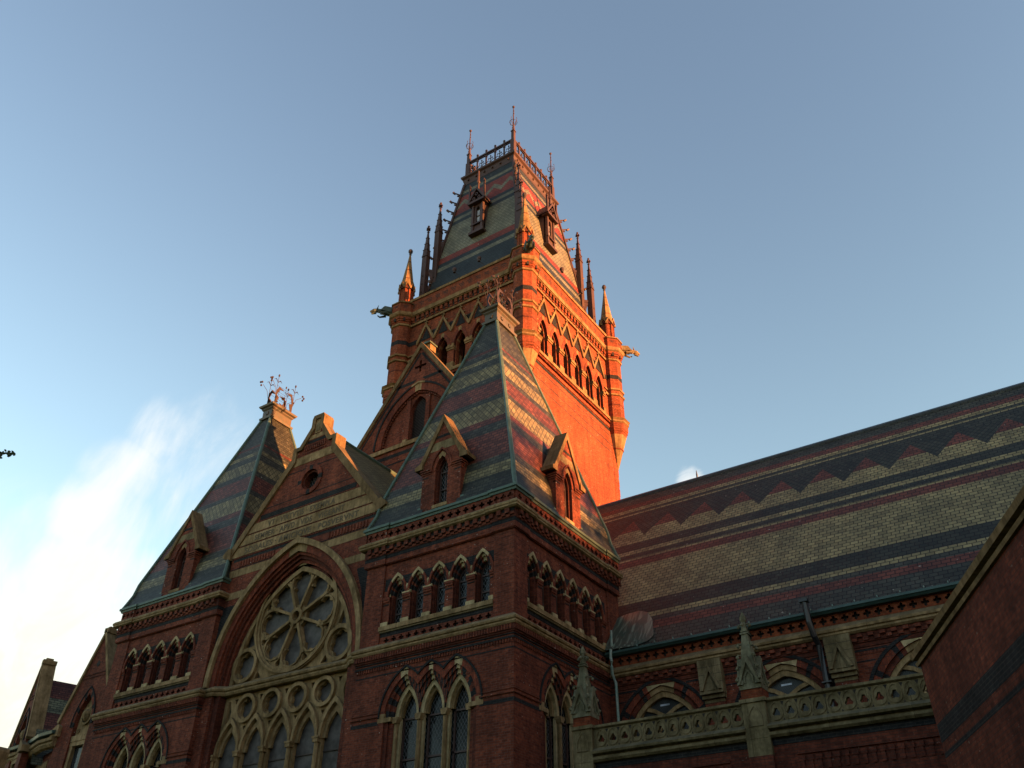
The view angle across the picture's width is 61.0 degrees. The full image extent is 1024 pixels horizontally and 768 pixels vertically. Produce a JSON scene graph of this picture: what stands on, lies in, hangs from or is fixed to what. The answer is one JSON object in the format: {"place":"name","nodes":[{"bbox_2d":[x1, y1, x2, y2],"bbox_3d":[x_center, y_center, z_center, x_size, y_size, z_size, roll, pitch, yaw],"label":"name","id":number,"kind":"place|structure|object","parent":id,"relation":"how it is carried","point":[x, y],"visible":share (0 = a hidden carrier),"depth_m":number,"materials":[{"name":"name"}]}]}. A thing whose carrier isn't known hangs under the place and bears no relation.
{"place":"outdoors","nodes":[
{"label":"outdoors","id":0,"kind":"place"},
{"bbox_2d":[0,747,9,767],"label":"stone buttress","id":1,"kind":"structure","parent":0,"point":[4,753],"depth_m":37.23,"materials":[{"name":"beige stone"}]},
{"bbox_2d":[0,449,15,458],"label":"young tree","id":2,"kind":"object","parent":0,"point":[9,454],"visible":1,"depth_m":25.63,"materials":[{"name":"green plant"}]},
{"bbox_2d":[4,626,117,767],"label":"theatre wing","id":3,"kind":"structure","parent":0,"point":[54,728],"depth_m":41.61,"materials":[{"name":"red brick"}]},
{"bbox_2d":[84,374,304,767],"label":"corner pavilion","id":4,"kind":"structure","parent":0,"point":[147,715],"depth_m":38.43,"materials":[{"name":"brick"}]},
{"bbox_2d":[122,648,137,691],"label":"window","id":5,"kind":"structure","parent":4,"relation":"in","point":[134,657],"depth_m":38.73,"materials":[{"name":"stone"}]},
{"bbox_2d":[99,720,168,767],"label":"lancet window","id":6,"kind":"structure","parent":4,"relation":"in","point":[141,753],"depth_m":35.65,"materials":[{"name":"beige stone"}]},
{"bbox_2d":[136,644,151,687],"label":"window","id":7,"kind":"structure","parent":4,"relation":"in","point":[148,652],"depth_m":38.31,"materials":[{"name":"stone"}]},
{"bbox_2d":[150,640,165,684],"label":"window","id":8,"kind":"structure","parent":4,"relation":"in","point":[162,648],"depth_m":37.87,"materials":[{"name":"stone"}]},
{"bbox_2d":[164,636,180,680],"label":"window","id":9,"kind":"structure","parent":4,"relation":"in","point":[176,645],"depth_m":37.43,"materials":[{"name":"stone"}]},
{"bbox_2d":[179,632,194,677],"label":"window","id":10,"kind":"structure","parent":4,"relation":"in","point":[191,641],"depth_m":37.00,"materials":[{"name":"stone"}]},
{"bbox_2d":[347,275,622,767],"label":"corner pavilion","id":11,"kind":"structure","parent":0,"point":[491,481],"depth_m":30.89,"materials":[{"name":"brick"}]},
{"bbox_2d":[386,572,406,623],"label":"window","id":12,"kind":"structure","parent":11,"relation":"in","point":[400,581],"depth_m":31.78,"materials":[{"name":"stone"}]},
{"bbox_2d":[406,566,426,618],"bbox_3d":[-3.308,7.497,31.171,0.950,1.920,0.375,-21,-41,27],"label":"window","id":13,"kind":"structure","parent":11,"relation":"in","point":[418,603],"depth_m":31.34,"materials":[{"name":"stone"}]},
{"bbox_2d":[377,653,482,767],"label":"lancet window","id":14,"kind":"structure","parent":11,"relation":"in","point":[430,723],"depth_m":28.36,"materials":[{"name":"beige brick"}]},
{"bbox_2d":[427,561,448,613],"bbox_3d":[-2.513,7.191,30.738,0.950,1.920,0.375,-21,-41,27],"label":"window","id":15,"kind":"structure","parent":11,"relation":"in","point":[438,599],"depth_m":30.90,"materials":[{"name":"stone"}]},
{"bbox_2d":[449,554,470,607],"bbox_3d":[-1.719,6.886,30.305,0.950,1.920,0.375,-21,-41,27],"label":"window","id":16,"kind":"structure","parent":11,"relation":"in","point":[460,586],"depth_m":30.47,"materials":[{"name":"stone"}]},
{"bbox_2d":[471,548,493,601],"bbox_3d":[-0.924,6.581,29.873,0.950,1.920,0.375,-21,-41,27],"label":"window","id":17,"kind":"structure","parent":11,"relation":"in","point":[483,586],"depth_m":30.03,"materials":[{"name":"stone"}]},
{"bbox_2d":[527,552,540,604],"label":"window","id":18,"kind":"structure","parent":11,"relation":"in","point":[530,563],"depth_m":30.33,"materials":[{"name":"stone"}]},
{"bbox_2d":[540,561,553,612],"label":"window","id":19,"kind":"structure","parent":11,"relation":"in","point":[544,573],"depth_m":30.93,"materials":[{"name":"stone"}]},
{"bbox_2d":[554,570,567,620],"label":"window","id":20,"kind":"structure","parent":11,"relation":"in","point":[557,580],"depth_m":31.59,"materials":[{"name":"stone"}]},
{"bbox_2d":[539,662,603,767],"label":"lancet window","id":21,"kind":"structure","parent":11,"relation":"in","point":[556,701],"depth_m":28.92,"materials":[{"name":"beige stone"}]},
{"bbox_2d":[567,578,580,628],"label":"window","id":22,"kind":"structure","parent":11,"relation":"in","point":[571,591],"depth_m":32.21,"materials":[{"name":"stone"}]},
{"bbox_2d":[580,586,592,635],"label":"window","id":23,"kind":"structure","parent":11,"relation":"in","point":[583,598],"depth_m":32.83,"materials":[{"name":"stone"}]},
{"bbox_2d":[592,594,604,642],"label":"window","id":24,"kind":"structure","parent":11,"relation":"in","point":[595,606],"depth_m":33.46,"materials":[{"name":"stone"}]},
{"bbox_2d":[357,106,639,505],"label":"belfry tower","id":25,"kind":"structure","parent":0,"point":[505,222],"depth_m":55.65,"materials":[{"name":"brick"}]},
{"bbox_2d":[0,0,1023,747],"label":"sky","id":26,"kind":"structure","parent":0,"point":[803,220],"materials":[{"name":"blue"}]},
{"bbox_2d":[583,382,1023,739],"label":"great hall","id":27,"kind":"structure","parent":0,"point":[868,543],"depth_m":32.20,"materials":[{"name":"brick"}]},
{"bbox_2d":[609,630,619,721],"bbox_3d":[3.717,11.796,31.078,0.190,6.203,0.360,-21,-41,27],"label":"downpipe","id":28,"kind":"object","parent":27,"relation":"attached to","point":[615,682],"visible":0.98,"depth_m":31.78,"materials":[{"name":"grey metal"}]},
{"bbox_2d":[615,677,705,739],"bbox_3d":[5.378,13.108,29.495,3.940,6.240,0.450,-21,-41,27],"label":"arched window","id":29,"kind":"structure","parent":27,"relation":"in","point":[665,699],"depth_m":30.88,"materials":[{"name":"stone"}]},
{"bbox_2d":[735,655,837,721],"bbox_3d":[9.056,11.696,27.492,3.940,6.240,0.450,-21,-41,27],"label":"arched window","id":30,"kind":"structure","parent":27,"relation":"in","point":[784,679],"depth_m":28.71,"materials":[{"name":"stone"}]},
{"bbox_2d":[798,598,835,706],"bbox_3d":[9.891,9.575,27.474,0.440,5.682,0.630,-21,-41,27],"label":"downpipe","id":31,"kind":"object","parent":27,"relation":"attached to","point":[827,682],"visible":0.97,"depth_m":28.29,"materials":[{"name":"grey metal"}]},
{"bbox_2d":[867,631,927,701],"bbox_3d":[12.734,10.284,25.488,3.940,6.240,0.450,-21,-41,27],"label":"arched window","id":32,"kind":"structure","parent":27,"relation":"in","point":[902,664],"depth_m":27.11,"materials":[{"name":"stone"}]},
{"label":"ground","id":33,"kind":"structure","parent":0,"visible":0},
{"bbox_2d":[189,412,483,767],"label":"gabled front","id":34,"kind":"object","parent":33,"relation":"on","point":[279,683],"visible":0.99,"depth_m":34.85,"materials":[{"name":"brick"}]},
{"bbox_2d":[210,572,347,767],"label":"lower window","id":35,"kind":"structure","parent":34,"relation":"in","point":[297,724],"depth_m":32.86,"materials":[{"name":"stone"}]},
{"bbox_2d":[229,563,351,685],"bbox_3d":[-8.603,9.350,34.913,6.560,4.630,0.310,-21,-41,27],"label":"rose window","id":36,"kind":"structure","parent":34,"relation":"in","point":[263,666],"depth_m":34.65,"materials":[{"name":"beige stone"}]},
{"bbox_2d":[298,464,322,494],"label":"round window","id":37,"kind":"structure","parent":34,"relation":"in","point":[312,476],"depth_m":38.38,"materials":[{"name":"brick"}]},
{"bbox_2d":[571,672,947,767],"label":"side aisle","id":38,"kind":"object","parent":33,"relation":"on","point":[889,731],"visible":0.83,"depth_m":22.93,"materials":[{"name":"stone"}]},
{"bbox_2d":[569,646,600,726],"bbox_3d":[2.249,9.426,27.156,0.745,2.520,0.747,-21,-41,27],"label":"stone pinnacle","id":39,"kind":"object","parent":38,"relation":"on","point":[584,709],"visible":1,"depth_m":26.70,"materials":[{"name":"beige stone"}]},
{"bbox_2d":[735,612,769,699],"bbox_3d":[6.717,7.711,24.722,0.745,2.520,0.747,-21,-41,27],"label":"stone pinnacle","id":40,"kind":"object","parent":38,"relation":"on","point":[751,681],"visible":0.99,"depth_m":24.27,"materials":[{"name":"beige stone"}]},
{"bbox_2d":[910,486,1023,767],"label":"brick wing","id":41,"kind":"structure","parent":33,"relation":"on","point":[967,654],"depth_m":15.24,"materials":[{"name":"red brick"}]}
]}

